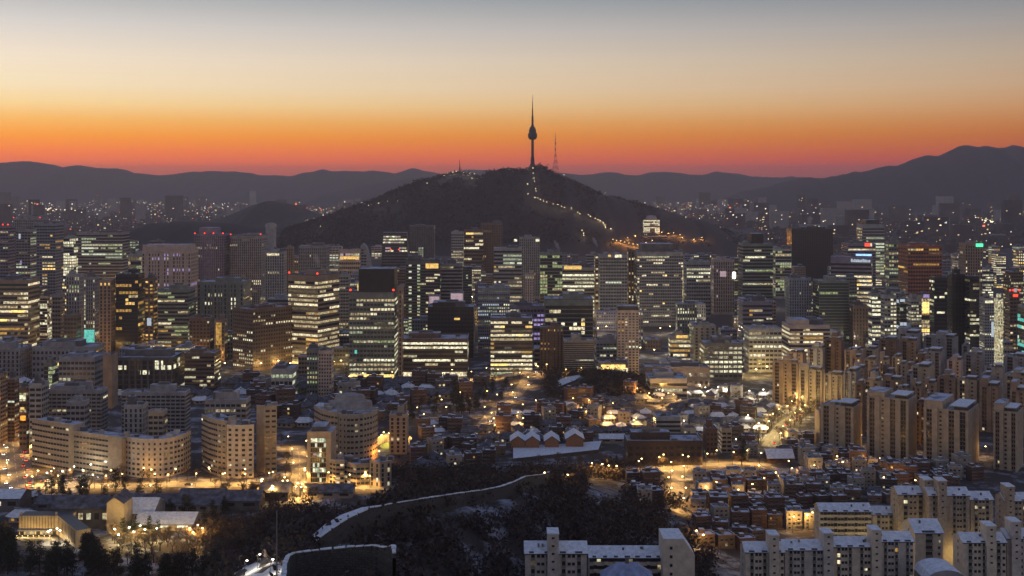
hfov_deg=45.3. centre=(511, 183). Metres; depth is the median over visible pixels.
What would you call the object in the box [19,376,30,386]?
tile roof house
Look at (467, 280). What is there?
city block
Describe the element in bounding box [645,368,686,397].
museum building
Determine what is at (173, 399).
apartment block
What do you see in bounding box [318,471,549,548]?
city wall
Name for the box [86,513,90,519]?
window
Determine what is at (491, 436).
tile roof house
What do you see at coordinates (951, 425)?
apartment tower
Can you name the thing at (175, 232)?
hill
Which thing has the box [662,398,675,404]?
tile roof house
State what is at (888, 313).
office building
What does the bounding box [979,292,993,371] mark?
office building
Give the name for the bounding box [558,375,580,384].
snow field
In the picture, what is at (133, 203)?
distant block
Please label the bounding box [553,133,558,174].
lattice mast
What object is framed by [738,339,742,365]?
city block
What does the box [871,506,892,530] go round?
apartment block
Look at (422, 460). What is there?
tile roof house
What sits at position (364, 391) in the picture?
brick villa
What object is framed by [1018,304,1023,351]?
office building
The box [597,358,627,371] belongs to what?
pavilion
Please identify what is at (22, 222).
office building
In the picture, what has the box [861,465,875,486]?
brick villa
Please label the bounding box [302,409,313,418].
tile roof house
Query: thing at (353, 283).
city block
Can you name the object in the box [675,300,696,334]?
city block
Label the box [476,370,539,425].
road
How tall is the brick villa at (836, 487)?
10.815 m
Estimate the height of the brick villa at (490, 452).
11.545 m
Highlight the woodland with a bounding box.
[276,162,746,248]
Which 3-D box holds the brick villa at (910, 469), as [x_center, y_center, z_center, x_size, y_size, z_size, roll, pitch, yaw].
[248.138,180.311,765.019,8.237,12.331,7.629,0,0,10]
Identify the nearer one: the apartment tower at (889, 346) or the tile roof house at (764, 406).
the tile roof house at (764, 406)
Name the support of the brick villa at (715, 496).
on the ground
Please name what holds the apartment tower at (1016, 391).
on the ground
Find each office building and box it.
[0,222,14,279]
[0,274,39,345]
[0,340,31,378]
[0,367,7,446]
[7,368,18,441]
[13,215,48,272]
[16,226,35,277]
[19,381,28,448]
[32,338,104,379]
[34,221,62,294]
[40,290,51,343]
[44,356,57,388]
[52,289,64,337]
[59,350,106,386]
[63,234,77,281]
[64,309,80,338]
[66,270,83,338]
[77,229,129,284]
[84,271,98,341]
[99,278,114,352]
[103,352,117,408]
[116,268,144,354]
[118,346,184,389]
[128,250,141,272]
[142,244,197,322]
[144,273,156,341]
[158,283,194,350]
[184,346,220,392]
[189,313,213,348]
[194,227,229,280]
[197,272,250,329]
[214,313,227,360]
[230,232,266,304]
[233,303,291,370]
[265,223,276,250]
[265,247,286,302]
[271,361,298,393]
[286,244,293,294]
[288,267,338,363]
[299,242,329,271]
[307,342,322,394]
[307,421,335,482]
[318,345,333,396]
[339,248,360,273]
[339,268,349,330]
[349,267,397,377]
[361,243,371,266]
[381,232,408,267]
[389,404,408,453]
[398,284,404,375]
[403,330,468,376]
[406,250,441,331]
[410,224,434,257]
[428,294,440,305]
[428,299,474,357]
[442,258,462,299]
[450,288,463,300]
[451,230,463,265]
[464,227,482,272]
[478,283,509,351]
[481,220,501,282]
[491,311,531,374]
[494,245,521,302]
[509,300,543,351]
[514,234,539,298]
[525,269,534,302]
[540,245,561,303]
[540,321,562,370]
[544,292,592,337]
[562,262,593,319]
[563,332,593,371]
[594,253,597,321]
[595,334,615,367]
[598,251,626,309]
[616,305,638,372]
[627,249,633,304]
[634,243,682,325]
[668,330,689,358]
[684,258,709,317]
[691,320,715,361]
[700,334,741,379]
[711,255,735,314]
[738,233,772,299]
[738,294,771,338]
[743,323,781,371]
[773,245,790,298]
[782,316,829,362]
[785,273,810,320]
[787,226,832,281]
[813,274,848,344]
[831,252,872,304]
[842,239,875,286]
[849,300,867,346]
[857,219,883,276]
[868,287,880,346]
[880,289,896,337]
[885,237,900,289]
[897,292,906,338]
[898,241,941,296]
[907,293,921,331]
[917,291,929,335]
[930,275,946,334]
[947,267,964,355]
[959,240,982,296]
[965,275,978,351]
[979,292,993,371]
[994,293,1003,365]
[1005,286,1019,352]
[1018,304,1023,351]
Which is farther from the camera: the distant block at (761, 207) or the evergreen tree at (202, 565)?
the distant block at (761, 207)
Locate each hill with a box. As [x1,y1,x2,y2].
[0,161,803,203]
[124,222,303,250]
[208,201,325,229]
[301,178,653,207]
[710,145,1023,213]
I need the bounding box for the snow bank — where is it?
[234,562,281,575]
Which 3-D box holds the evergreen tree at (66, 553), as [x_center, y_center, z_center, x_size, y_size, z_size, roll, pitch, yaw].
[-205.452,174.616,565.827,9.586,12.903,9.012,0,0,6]
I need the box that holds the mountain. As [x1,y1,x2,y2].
[294,167,775,256]
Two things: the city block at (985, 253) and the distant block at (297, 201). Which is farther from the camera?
the distant block at (297, 201)
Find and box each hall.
[17,511,89,547]
[50,496,113,528]
[132,497,165,519]
[174,488,227,512]
[643,360,708,386]
[913,558,963,575]
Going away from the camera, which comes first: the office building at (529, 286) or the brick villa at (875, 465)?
the brick villa at (875, 465)
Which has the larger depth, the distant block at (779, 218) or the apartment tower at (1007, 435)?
the distant block at (779, 218)
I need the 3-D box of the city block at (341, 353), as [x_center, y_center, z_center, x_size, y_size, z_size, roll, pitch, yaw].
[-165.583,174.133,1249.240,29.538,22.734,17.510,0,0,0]
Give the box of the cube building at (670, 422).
[653,409,680,432]
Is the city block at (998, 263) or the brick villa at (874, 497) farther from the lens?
the city block at (998, 263)
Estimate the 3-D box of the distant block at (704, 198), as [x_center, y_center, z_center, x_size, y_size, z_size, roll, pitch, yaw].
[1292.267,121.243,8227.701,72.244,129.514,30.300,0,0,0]
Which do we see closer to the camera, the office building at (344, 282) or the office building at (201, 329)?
the office building at (201, 329)
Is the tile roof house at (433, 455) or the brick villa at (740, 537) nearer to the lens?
the brick villa at (740, 537)
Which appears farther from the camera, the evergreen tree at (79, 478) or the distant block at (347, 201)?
the distant block at (347, 201)
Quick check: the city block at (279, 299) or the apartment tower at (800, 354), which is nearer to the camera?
the apartment tower at (800, 354)
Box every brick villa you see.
[242,369,259,382]
[246,386,265,403]
[250,379,265,387]
[253,375,270,389]
[255,391,273,410]
[265,388,273,392]
[274,384,295,403]
[277,403,281,418]
[282,400,300,419]
[330,393,338,399]
[334,376,347,391]
[338,378,359,393]
[348,375,366,387]
[352,386,369,399]
[366,373,383,390]
[370,386,377,404]
[376,407,384,419]
[387,399,407,419]
[396,393,409,403]
[409,443,425,462]
[410,386,426,404]
[411,367,427,386]
[415,415,430,434]
[415,441,427,455]
[418,424,434,441]
[427,371,441,385]
[427,435,443,454]
[435,377,451,389]
[438,434,447,448]
[439,413,450,428]
[443,373,457,383]
[446,450,462,466]
[447,414,462,433]
[448,433,462,448]
[456,378,472,397]
[461,440,475,453]
[463,434,476,448]
[464,448,481,466]
[473,372,489,384]
[483,446,495,462]
[491,441,505,456]
[495,411,510,434]
[496,401,510,413]
[524,411,539,428]
[536,399,549,414]
[541,404,555,420]
[549,423,562,441]
[550,400,565,414]
[556,413,570,433]
[564,385,577,401]
[565,426,578,432]
[566,402,578,414]
[569,407,586,420]
[577,395,590,408]
[578,384,593,397]
[581,429,592,441]
[584,415,600,427]
[587,403,601,420]
[590,395,603,403]
[592,400,606,415]
[618,408,630,422]
[623,378,637,394]
[625,468,638,484]
[630,481,639,487]
[637,483,651,506]
[640,467,659,486]
[652,485,663,502]
[679,412,688,425]
[681,423,695,432]
[690,488,708,505]
[691,494,705,511]
[692,511,710,528]
[693,466,706,482]
[693,508,709,514]
[693,528,714,546]
[694,402,709,418]
[695,477,712,490]
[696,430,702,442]
[708,488,726,492]
[709,491,727,511]
[710,402,720,411]
[710,469,722,479]
[710,501,729,525]
[711,474,727,489]
[712,516,727,530]
[713,528,734,548]
[714,482,730,491]
[718,383,728,396]
[723,405,734,415]
[725,465,740,476]
[726,473,745,491]
[727,490,748,514]
[729,421,743,441]
[730,383,742,397]
[731,445,746,459]
[731,480,743,491]
[731,506,748,526]
[732,523,746,533]
[735,397,752,415]
[735,532,755,550]
[740,403,756,418]
[742,432,754,443]
[743,466,756,476]
[746,440,757,455]
[746,475,763,492]
[747,488,760,493]
[747,525,764,538]
[748,492,763,508]
[748,499,764,506]
[749,505,766,527]
[757,469,775,486]
[764,489,777,493]
[764,492,784,516]
[767,479,780,493]
[767,510,782,527]
[778,473,788,480]
[779,475,796,494]
[781,436,798,444]
[784,428,797,438]
[784,496,795,503]
[785,502,802,508]
[785,505,801,529]
[787,479,802,499]
[792,443,802,459]
[792,473,801,481]
[795,466,807,474]
[796,492,812,508]
[798,438,810,444]
[798,443,814,465]
[799,474,814,492]
[801,430,814,444]
[802,508,813,528]
[803,450,820,467]
[805,453,822,468]
[805,479,820,494]
[807,468,824,480]
[812,490,830,507]
[816,442,827,451]
[816,474,829,493]
[819,450,832,460]
[822,444,837,460]
[823,460,836,470]
[825,464,842,473]
[825,470,836,484]
[829,491,846,501]
[830,483,843,492]
[832,482,847,486]
[834,458,850,469]
[837,469,853,483]
[838,449,848,458]
[844,484,860,500]
[847,443,861,450]
[847,473,864,493]
[849,446,866,469]
[852,455,865,472]
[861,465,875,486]
[867,456,877,462]
[867,461,879,469]
[867,491,881,503]
[876,468,891,485]
[879,457,896,469]
[879,475,896,490]
[880,489,890,502]
[883,458,903,470]
[890,470,908,483]
[898,457,911,463]
[904,462,916,481]
[909,454,924,463]
[913,458,929,473]
[914,471,931,484]
[923,458,931,469]
[930,468,945,478]
[931,456,948,472]
[932,466,945,471]
[933,471,951,486]
[947,462,962,479]
[949,473,959,485]
[951,451,971,474]
[966,463,983,481]
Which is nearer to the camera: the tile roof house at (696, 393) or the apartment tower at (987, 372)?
the apartment tower at (987, 372)
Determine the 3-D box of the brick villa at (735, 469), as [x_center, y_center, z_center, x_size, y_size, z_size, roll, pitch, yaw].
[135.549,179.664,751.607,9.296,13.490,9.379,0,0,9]
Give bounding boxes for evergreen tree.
[0,525,19,554]
[0,528,4,546]
[0,539,19,571]
[9,548,23,572]
[20,540,41,571]
[20,546,38,575]
[32,540,45,571]
[34,486,42,497]
[41,548,52,574]
[41,560,53,575]
[46,543,64,575]
[47,476,55,494]
[49,541,60,570]
[50,541,62,569]
[55,476,66,494]
[58,549,69,571]
[59,548,75,574]
[60,538,76,573]
[64,549,80,575]
[74,476,83,494]
[77,532,89,563]
[79,473,89,494]
[83,560,96,575]
[84,538,103,575]
[85,551,102,575]
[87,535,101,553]
[99,547,112,575]
[100,485,108,494]
[100,560,110,575]
[109,549,122,573]
[110,468,122,491]
[110,547,124,575]
[119,517,127,532]
[121,477,129,490]
[127,519,136,531]
[127,560,135,575]
[128,542,143,569]
[130,552,142,575]
[132,554,145,575]
[135,479,144,492]
[137,552,152,575]
[144,552,155,575]
[145,515,153,528]
[152,479,162,492]
[154,519,160,530]
[157,552,174,575]
[157,556,171,575]
[164,498,173,511]
[170,554,178,575]
[171,550,187,575]
[178,494,187,511]
[180,558,191,575]
[184,495,193,511]
[185,547,200,574]
[195,555,208,575]
[201,509,206,525]
[206,547,220,565]
[209,499,217,512]
[220,496,226,512]
[221,501,229,510]
[409,405,414,418]
[419,396,423,407]
[430,400,437,414]
[432,391,441,407]
[447,404,453,413]
[450,379,458,395]
[452,394,459,410]
[453,386,458,396]
[456,395,465,413]
[465,397,473,413]
[483,385,489,396]
[488,376,497,392]
[497,388,504,398]
[503,376,510,389]
[737,445,746,464]
[738,439,748,456]
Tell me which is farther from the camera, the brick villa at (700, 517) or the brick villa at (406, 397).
the brick villa at (406, 397)
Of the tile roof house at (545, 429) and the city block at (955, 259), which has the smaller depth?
the tile roof house at (545, 429)
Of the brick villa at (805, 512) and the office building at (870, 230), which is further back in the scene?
the office building at (870, 230)
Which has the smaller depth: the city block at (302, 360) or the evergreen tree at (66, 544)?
the evergreen tree at (66, 544)
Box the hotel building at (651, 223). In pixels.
[643,215,659,235]
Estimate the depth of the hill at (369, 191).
10057.50 m
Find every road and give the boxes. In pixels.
[0,440,35,488]
[20,481,300,504]
[288,445,306,500]
[300,480,394,489]
[458,372,560,379]
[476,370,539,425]
[639,462,770,471]
[669,467,687,513]
[761,409,807,446]
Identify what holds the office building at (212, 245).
on the ground
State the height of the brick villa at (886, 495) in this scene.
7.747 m
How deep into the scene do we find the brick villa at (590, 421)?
931.07 m
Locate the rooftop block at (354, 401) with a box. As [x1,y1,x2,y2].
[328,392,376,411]
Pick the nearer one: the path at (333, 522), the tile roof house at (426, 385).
the path at (333, 522)
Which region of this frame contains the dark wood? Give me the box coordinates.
[73,363,725,575]
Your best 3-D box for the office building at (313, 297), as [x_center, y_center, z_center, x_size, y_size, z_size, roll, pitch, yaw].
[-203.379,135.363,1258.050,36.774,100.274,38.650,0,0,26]
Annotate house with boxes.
[5,508,34,522]
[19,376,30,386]
[30,489,41,500]
[33,495,114,510]
[105,489,133,532]
[118,390,123,398]
[132,493,178,509]
[136,512,202,530]
[177,385,200,397]
[192,395,206,403]
[195,387,211,396]
[222,375,242,387]
[222,490,266,510]
[232,382,249,389]
[236,386,245,395]
[258,482,293,500]
[277,417,295,427]
[295,394,304,401]
[295,416,312,426]
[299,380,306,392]
[301,399,313,411]
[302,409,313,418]
[303,483,356,498]
[304,392,318,404]
[315,402,327,405]
[317,394,332,401]
[373,401,386,410]
[375,395,396,403]
[382,383,400,391]
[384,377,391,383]
[384,387,399,396]
[388,376,412,384]
[400,387,413,393]
[401,381,414,388]
[410,457,428,467]
[418,383,434,387]
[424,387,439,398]
[424,461,446,466]
[427,451,444,460]
[431,418,438,426]
[434,427,444,433]
[435,431,451,435]
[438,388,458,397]
[445,446,460,453]
[450,433,469,436]
[455,414,471,420]
[460,426,481,434]
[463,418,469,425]
[473,433,480,441]
[479,424,494,433]
[479,439,492,446]
[482,431,498,441]
[498,432,514,442]
[510,431,525,451]
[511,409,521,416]
[511,414,523,421]
[511,421,523,427]
[513,423,525,431]
[521,409,535,415]
[524,431,539,447]
[528,426,540,433]
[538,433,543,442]
[540,419,555,428]
[542,426,548,433]
[543,431,559,446]
[564,428,584,446]
[571,420,585,426]
[579,427,588,431]
[588,425,604,435]
[592,393,608,401]
[599,557,652,575]
[600,421,613,427]
[601,414,616,421]
[603,425,618,433]
[605,396,620,403]
[606,400,615,409]
[606,409,617,416]
[616,421,625,427]
[617,399,631,407]
[619,407,637,414]
[619,426,632,433]
[620,395,636,404]
[630,419,642,427]
[631,412,646,421]
[634,393,650,402]
[640,407,651,416]
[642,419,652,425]
[646,398,662,405]
[652,391,664,399]
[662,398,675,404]
[663,394,680,400]
[665,402,685,409]
[669,408,683,413]
[684,398,701,406]
[684,410,693,413]
[688,415,705,426]
[689,403,699,410]
[690,390,702,395]
[696,426,702,431]
[702,399,712,405]
[704,388,717,397]
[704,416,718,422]
[710,411,724,417]
[716,402,726,410]
[717,396,726,403]
[717,416,737,423]
[726,411,738,416]
[737,417,755,425]
[741,424,750,430]
[745,390,753,396]
[752,424,768,432]
[754,392,766,397]
[754,403,768,409]
[754,418,767,424]
[757,407,766,412]
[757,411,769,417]
[759,397,770,404]
[762,449,794,462]
[766,390,772,397]
[766,408,783,416]
[767,402,782,409]
[775,444,791,448]
[865,486,882,492]
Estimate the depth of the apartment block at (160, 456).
775.09 m
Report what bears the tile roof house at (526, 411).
on the ground
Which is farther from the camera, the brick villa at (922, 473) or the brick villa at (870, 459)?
the brick villa at (870, 459)
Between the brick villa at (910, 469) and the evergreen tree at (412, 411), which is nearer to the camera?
the brick villa at (910, 469)
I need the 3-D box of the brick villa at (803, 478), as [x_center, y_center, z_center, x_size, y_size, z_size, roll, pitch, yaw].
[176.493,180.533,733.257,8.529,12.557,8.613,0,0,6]
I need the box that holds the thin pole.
[276,510,277,575]
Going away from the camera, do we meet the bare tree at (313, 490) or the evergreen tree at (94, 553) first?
the evergreen tree at (94, 553)
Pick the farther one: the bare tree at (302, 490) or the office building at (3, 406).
the office building at (3, 406)
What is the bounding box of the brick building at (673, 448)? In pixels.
[624,427,701,464]
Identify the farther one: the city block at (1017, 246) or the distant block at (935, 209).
the distant block at (935, 209)
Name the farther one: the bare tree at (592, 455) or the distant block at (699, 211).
the distant block at (699, 211)
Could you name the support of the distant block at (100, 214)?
on the ground
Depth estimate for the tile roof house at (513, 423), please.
929.65 m
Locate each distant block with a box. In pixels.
[0,192,10,203]
[0,204,11,222]
[11,197,19,208]
[12,209,27,212]
[28,199,39,215]
[31,203,44,215]
[33,205,43,215]
[56,201,65,211]
[66,199,77,215]
[67,209,85,220]
[69,201,76,208]
[93,195,102,204]
[96,210,109,218]
[107,198,116,212]
[120,198,130,217]
[131,199,135,208]
[136,204,145,222]
[165,196,182,217]
[183,197,187,208]
[196,196,207,207]
[210,205,221,208]
[226,207,239,215]
[250,191,255,205]
[276,199,286,202]
[291,203,306,209]
[292,199,300,204]
[339,200,342,207]
[343,200,352,204]
[343,203,351,208]
[656,197,664,209]
[677,207,683,215]
[695,209,706,213]
[696,198,698,208]
[698,207,710,213]
[699,192,709,206]
[705,205,713,212]
[717,199,727,212]
[724,207,733,226]
[734,208,746,212]
[734,213,744,228]
[742,201,748,210]
[744,212,757,221]
[754,203,768,211]
[758,197,766,202]
[758,212,768,223]
[769,205,776,210]
[769,211,788,228]
[789,215,798,221]
[795,208,814,219]
[797,195,805,207]
[799,224,820,226]
[800,214,819,223]
[807,198,817,213]
[818,202,829,213]
[820,208,844,227]
[827,225,848,236]
[834,216,844,224]
[837,201,851,209]
[845,210,868,230]
[852,199,871,209]
[854,208,873,218]
[874,213,878,219]
[889,206,908,221]
[900,230,924,236]
[902,221,923,230]
[909,207,911,217]
[917,215,937,220]
[924,217,948,235]
[932,205,938,216]
[936,196,953,204]
[939,203,959,220]
[949,225,972,238]
[950,220,958,224]
[961,202,973,208]
[962,207,971,216]
[969,209,980,222]
[976,225,988,236]
[982,234,1005,235]
[986,210,993,218]
[987,202,995,209]
[994,210,1000,222]
[994,224,1013,232]
[1001,200,1021,228]
[1007,195,1019,199]
[1016,222,1023,229]
[1019,216,1023,221]
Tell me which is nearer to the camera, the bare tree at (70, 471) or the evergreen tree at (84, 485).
the evergreen tree at (84, 485)
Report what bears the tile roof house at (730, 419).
on the ground
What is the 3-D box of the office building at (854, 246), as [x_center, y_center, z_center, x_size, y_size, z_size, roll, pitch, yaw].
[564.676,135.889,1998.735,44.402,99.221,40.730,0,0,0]
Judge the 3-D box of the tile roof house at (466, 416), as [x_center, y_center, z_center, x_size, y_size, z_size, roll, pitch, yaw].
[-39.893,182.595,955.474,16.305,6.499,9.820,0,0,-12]
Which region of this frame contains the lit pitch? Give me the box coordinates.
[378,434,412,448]
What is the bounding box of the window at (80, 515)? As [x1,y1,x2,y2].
[78,513,82,519]
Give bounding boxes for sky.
[0,0,1023,177]
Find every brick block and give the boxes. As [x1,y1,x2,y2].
[703,416,716,457]
[718,419,731,452]
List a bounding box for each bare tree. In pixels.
[47,465,60,478]
[67,467,74,482]
[86,476,93,489]
[95,475,108,489]
[105,521,118,540]
[116,537,129,552]
[119,462,126,478]
[125,544,132,554]
[130,532,139,541]
[137,538,150,551]
[143,533,157,553]
[149,529,161,543]
[149,545,159,561]
[151,530,169,550]
[165,536,181,549]
[172,544,189,556]
[176,540,192,554]
[178,527,191,538]
[180,465,192,479]
[181,536,195,550]
[185,538,202,552]
[194,524,211,546]
[199,537,217,551]
[200,532,215,549]
[201,544,212,555]
[216,465,226,480]
[238,475,248,488]
[244,506,255,516]
[259,464,271,481]
[263,490,276,501]
[282,463,289,477]
[286,493,297,503]
[301,486,309,499]
[307,486,319,504]
[551,452,561,466]
[587,451,595,462]
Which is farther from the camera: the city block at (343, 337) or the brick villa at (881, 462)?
the city block at (343, 337)
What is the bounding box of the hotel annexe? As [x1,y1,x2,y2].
[642,236,667,239]
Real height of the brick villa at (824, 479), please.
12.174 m
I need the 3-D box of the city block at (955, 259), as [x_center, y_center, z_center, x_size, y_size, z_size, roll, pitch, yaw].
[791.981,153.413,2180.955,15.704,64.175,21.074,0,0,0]
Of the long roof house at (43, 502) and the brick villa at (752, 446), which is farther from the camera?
the brick villa at (752, 446)
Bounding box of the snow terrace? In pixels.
[513,441,601,460]
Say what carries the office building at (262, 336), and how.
on the ground
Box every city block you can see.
[0,336,22,343]
[39,286,42,311]
[62,279,65,313]
[115,292,115,321]
[119,344,138,355]
[130,240,138,252]
[139,340,161,346]
[149,239,164,243]
[176,341,195,351]
[195,297,196,313]
[228,330,232,357]
[260,296,264,302]
[267,294,287,304]
[294,255,298,272]
[298,354,306,374]
[330,245,342,266]
[330,265,338,271]
[334,343,348,366]
[339,329,348,345]
[350,271,358,287]
[350,278,357,288]
[371,245,381,258]
[397,266,405,318]
[404,319,408,333]
[412,315,427,330]
[463,266,471,302]
[471,264,480,295]
[475,281,486,303]
[475,304,477,321]
[481,271,492,285]
[534,345,539,365]
[562,253,569,265]
[569,253,577,258]
[586,252,595,266]
[593,327,596,348]
[595,308,615,330]
[614,334,640,348]
[638,309,642,339]
[643,336,660,348]
[659,357,689,362]
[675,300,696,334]
[679,300,705,319]
[683,253,691,268]
[683,271,683,301]
[689,318,701,347]
[692,253,708,260]
[707,252,716,273]
[718,326,736,338]
[726,256,737,295]
[732,316,737,330]
[734,300,737,312]
[738,294,767,298]
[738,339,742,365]
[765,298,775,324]
[791,264,805,276]
[811,295,812,312]
[827,266,830,273]
[837,273,856,303]
[873,285,883,292]
[876,278,881,286]
[881,288,907,297]
[942,253,950,259]
[942,259,950,268]
[951,252,958,268]
[982,266,992,296]
[983,247,987,258]
[988,245,999,263]
[992,252,1005,288]
[993,271,994,288]
[1003,267,1022,318]
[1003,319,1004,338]
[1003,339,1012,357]
[1012,244,1023,266]
[1013,248,1023,274]
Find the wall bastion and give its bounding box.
[281,544,395,575]
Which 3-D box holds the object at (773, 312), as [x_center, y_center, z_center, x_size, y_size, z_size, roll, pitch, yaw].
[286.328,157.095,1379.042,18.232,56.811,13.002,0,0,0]
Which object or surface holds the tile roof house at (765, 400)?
on the ground
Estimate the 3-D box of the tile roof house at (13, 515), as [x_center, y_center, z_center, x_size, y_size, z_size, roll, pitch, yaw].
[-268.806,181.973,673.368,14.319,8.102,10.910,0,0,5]
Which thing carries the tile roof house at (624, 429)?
on the ground
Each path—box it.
[35,539,64,545]
[314,505,377,539]
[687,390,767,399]
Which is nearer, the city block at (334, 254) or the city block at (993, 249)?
the city block at (334, 254)
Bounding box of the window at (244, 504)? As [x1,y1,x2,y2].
[243,503,254,505]
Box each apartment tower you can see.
[773,355,799,406]
[787,348,805,362]
[799,363,824,410]
[808,342,824,368]
[815,404,820,445]
[821,398,861,449]
[824,331,843,373]
[824,370,843,401]
[844,366,861,398]
[845,346,861,369]
[852,349,862,366]
[854,362,866,378]
[855,379,864,435]
[863,345,878,366]
[864,355,877,377]
[864,371,882,430]
[867,386,916,458]
[869,364,879,376]
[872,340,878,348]
[879,335,898,366]
[879,351,889,379]
[882,364,895,379]
[883,373,903,391]
[892,353,902,374]
[897,360,906,383]
[898,325,922,352]
[898,384,909,390]
[901,336,918,363]
[905,370,912,390]
[911,361,933,397]
[911,378,922,400]
[915,349,926,363]
[917,397,923,445]
[923,330,957,368]
[923,346,944,382]
[924,377,936,395]
[924,389,930,398]
[924,392,978,463]
[937,368,956,400]
[947,353,962,378]
[957,375,978,402]
[962,339,969,375]
[964,347,983,394]
[980,370,992,379]
[980,375,1001,432]
[985,363,1004,397]
[993,398,1022,471]
[1004,352,1023,373]
[1004,366,1023,398]
[1010,379,1023,438]
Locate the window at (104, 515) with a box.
[102,513,106,519]
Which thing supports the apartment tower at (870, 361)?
on the ground
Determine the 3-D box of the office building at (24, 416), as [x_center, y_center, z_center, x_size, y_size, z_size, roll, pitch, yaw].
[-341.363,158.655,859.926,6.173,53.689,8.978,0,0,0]
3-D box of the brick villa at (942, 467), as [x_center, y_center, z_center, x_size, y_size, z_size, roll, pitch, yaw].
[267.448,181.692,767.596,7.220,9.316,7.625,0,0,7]
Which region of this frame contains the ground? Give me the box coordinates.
[0,204,1023,575]
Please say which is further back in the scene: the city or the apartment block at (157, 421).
the city
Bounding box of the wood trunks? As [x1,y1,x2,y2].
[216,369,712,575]
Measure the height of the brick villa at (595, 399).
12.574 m
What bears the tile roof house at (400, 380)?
on the ground
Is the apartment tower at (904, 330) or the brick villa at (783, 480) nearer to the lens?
the brick villa at (783, 480)
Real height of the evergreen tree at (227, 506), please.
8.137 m
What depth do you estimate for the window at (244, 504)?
693.98 m
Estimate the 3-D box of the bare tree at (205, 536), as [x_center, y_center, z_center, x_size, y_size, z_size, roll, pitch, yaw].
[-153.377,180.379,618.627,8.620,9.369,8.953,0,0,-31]
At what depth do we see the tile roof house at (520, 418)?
948.47 m
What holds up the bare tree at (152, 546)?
on the ground
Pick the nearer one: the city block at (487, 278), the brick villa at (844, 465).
the brick villa at (844, 465)
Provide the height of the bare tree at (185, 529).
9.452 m
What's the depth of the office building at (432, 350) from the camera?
1178.67 m
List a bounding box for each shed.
[0,489,33,511]
[598,434,623,443]
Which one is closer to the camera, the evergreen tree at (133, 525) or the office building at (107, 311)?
the evergreen tree at (133, 525)
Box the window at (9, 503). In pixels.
[8,502,15,505]
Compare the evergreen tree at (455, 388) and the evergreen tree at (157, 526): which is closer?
the evergreen tree at (157, 526)
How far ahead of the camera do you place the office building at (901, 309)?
1277.75 m
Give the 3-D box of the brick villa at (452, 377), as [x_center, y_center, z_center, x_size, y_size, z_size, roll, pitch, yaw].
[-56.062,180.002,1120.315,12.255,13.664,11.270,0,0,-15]
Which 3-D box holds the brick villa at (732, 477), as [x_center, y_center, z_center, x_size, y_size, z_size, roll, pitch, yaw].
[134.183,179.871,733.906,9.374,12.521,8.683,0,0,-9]
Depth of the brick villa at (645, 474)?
710.61 m
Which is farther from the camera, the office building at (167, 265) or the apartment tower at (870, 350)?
the office building at (167, 265)
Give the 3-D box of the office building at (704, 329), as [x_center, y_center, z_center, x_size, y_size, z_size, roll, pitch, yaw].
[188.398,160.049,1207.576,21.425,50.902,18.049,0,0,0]
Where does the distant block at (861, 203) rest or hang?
on the ground
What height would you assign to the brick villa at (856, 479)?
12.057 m
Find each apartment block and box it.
[29,373,48,453]
[32,416,84,470]
[49,379,107,430]
[66,392,89,428]
[74,426,134,476]
[122,381,189,432]
[123,429,190,477]
[124,393,147,435]
[148,408,167,435]
[201,412,240,476]
[205,389,250,421]
[227,419,255,477]
[256,401,276,472]
[314,403,346,458]
[330,453,353,482]
[339,409,377,464]
[345,458,370,485]
[370,455,393,487]
[524,527,587,575]
[587,545,660,575]
[659,528,694,575]
[739,530,785,575]
[779,528,833,575]
[813,502,872,538]
[833,525,881,575]
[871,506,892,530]
[882,531,914,575]
[889,476,932,530]
[901,518,944,575]
[920,477,970,565]
[951,521,1007,575]
[969,491,994,531]
[994,482,1023,528]
[996,517,1023,575]
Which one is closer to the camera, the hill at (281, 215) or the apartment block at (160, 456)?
the apartment block at (160, 456)
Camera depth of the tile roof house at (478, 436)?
882.92 m
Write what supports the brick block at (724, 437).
on the ground
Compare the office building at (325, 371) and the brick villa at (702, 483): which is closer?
the brick villa at (702, 483)
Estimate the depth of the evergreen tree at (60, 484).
720.27 m
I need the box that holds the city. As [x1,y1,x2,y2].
[6,201,1023,252]
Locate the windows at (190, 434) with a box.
[126,434,190,470]
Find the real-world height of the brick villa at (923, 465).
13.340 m
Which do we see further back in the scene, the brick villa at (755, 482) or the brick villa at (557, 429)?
the brick villa at (557, 429)
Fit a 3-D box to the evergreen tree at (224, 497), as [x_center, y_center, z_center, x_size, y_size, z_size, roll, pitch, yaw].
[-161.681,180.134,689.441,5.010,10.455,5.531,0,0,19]
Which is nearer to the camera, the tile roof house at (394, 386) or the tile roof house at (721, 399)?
the tile roof house at (721, 399)
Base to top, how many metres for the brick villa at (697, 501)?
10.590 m
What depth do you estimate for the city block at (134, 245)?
2836.67 m
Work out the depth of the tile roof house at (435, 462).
792.21 m
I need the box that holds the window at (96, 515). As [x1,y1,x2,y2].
[94,513,98,519]
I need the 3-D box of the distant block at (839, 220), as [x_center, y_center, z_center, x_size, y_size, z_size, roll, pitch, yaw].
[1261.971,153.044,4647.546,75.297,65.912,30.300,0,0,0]
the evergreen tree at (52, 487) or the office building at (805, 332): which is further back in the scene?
the office building at (805, 332)
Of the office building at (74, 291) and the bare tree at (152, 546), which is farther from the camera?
the office building at (74, 291)
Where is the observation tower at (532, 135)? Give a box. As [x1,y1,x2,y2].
[528,95,536,168]
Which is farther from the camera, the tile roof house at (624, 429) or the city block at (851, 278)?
the city block at (851, 278)
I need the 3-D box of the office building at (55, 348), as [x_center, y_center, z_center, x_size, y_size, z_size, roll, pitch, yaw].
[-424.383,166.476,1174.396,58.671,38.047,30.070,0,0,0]

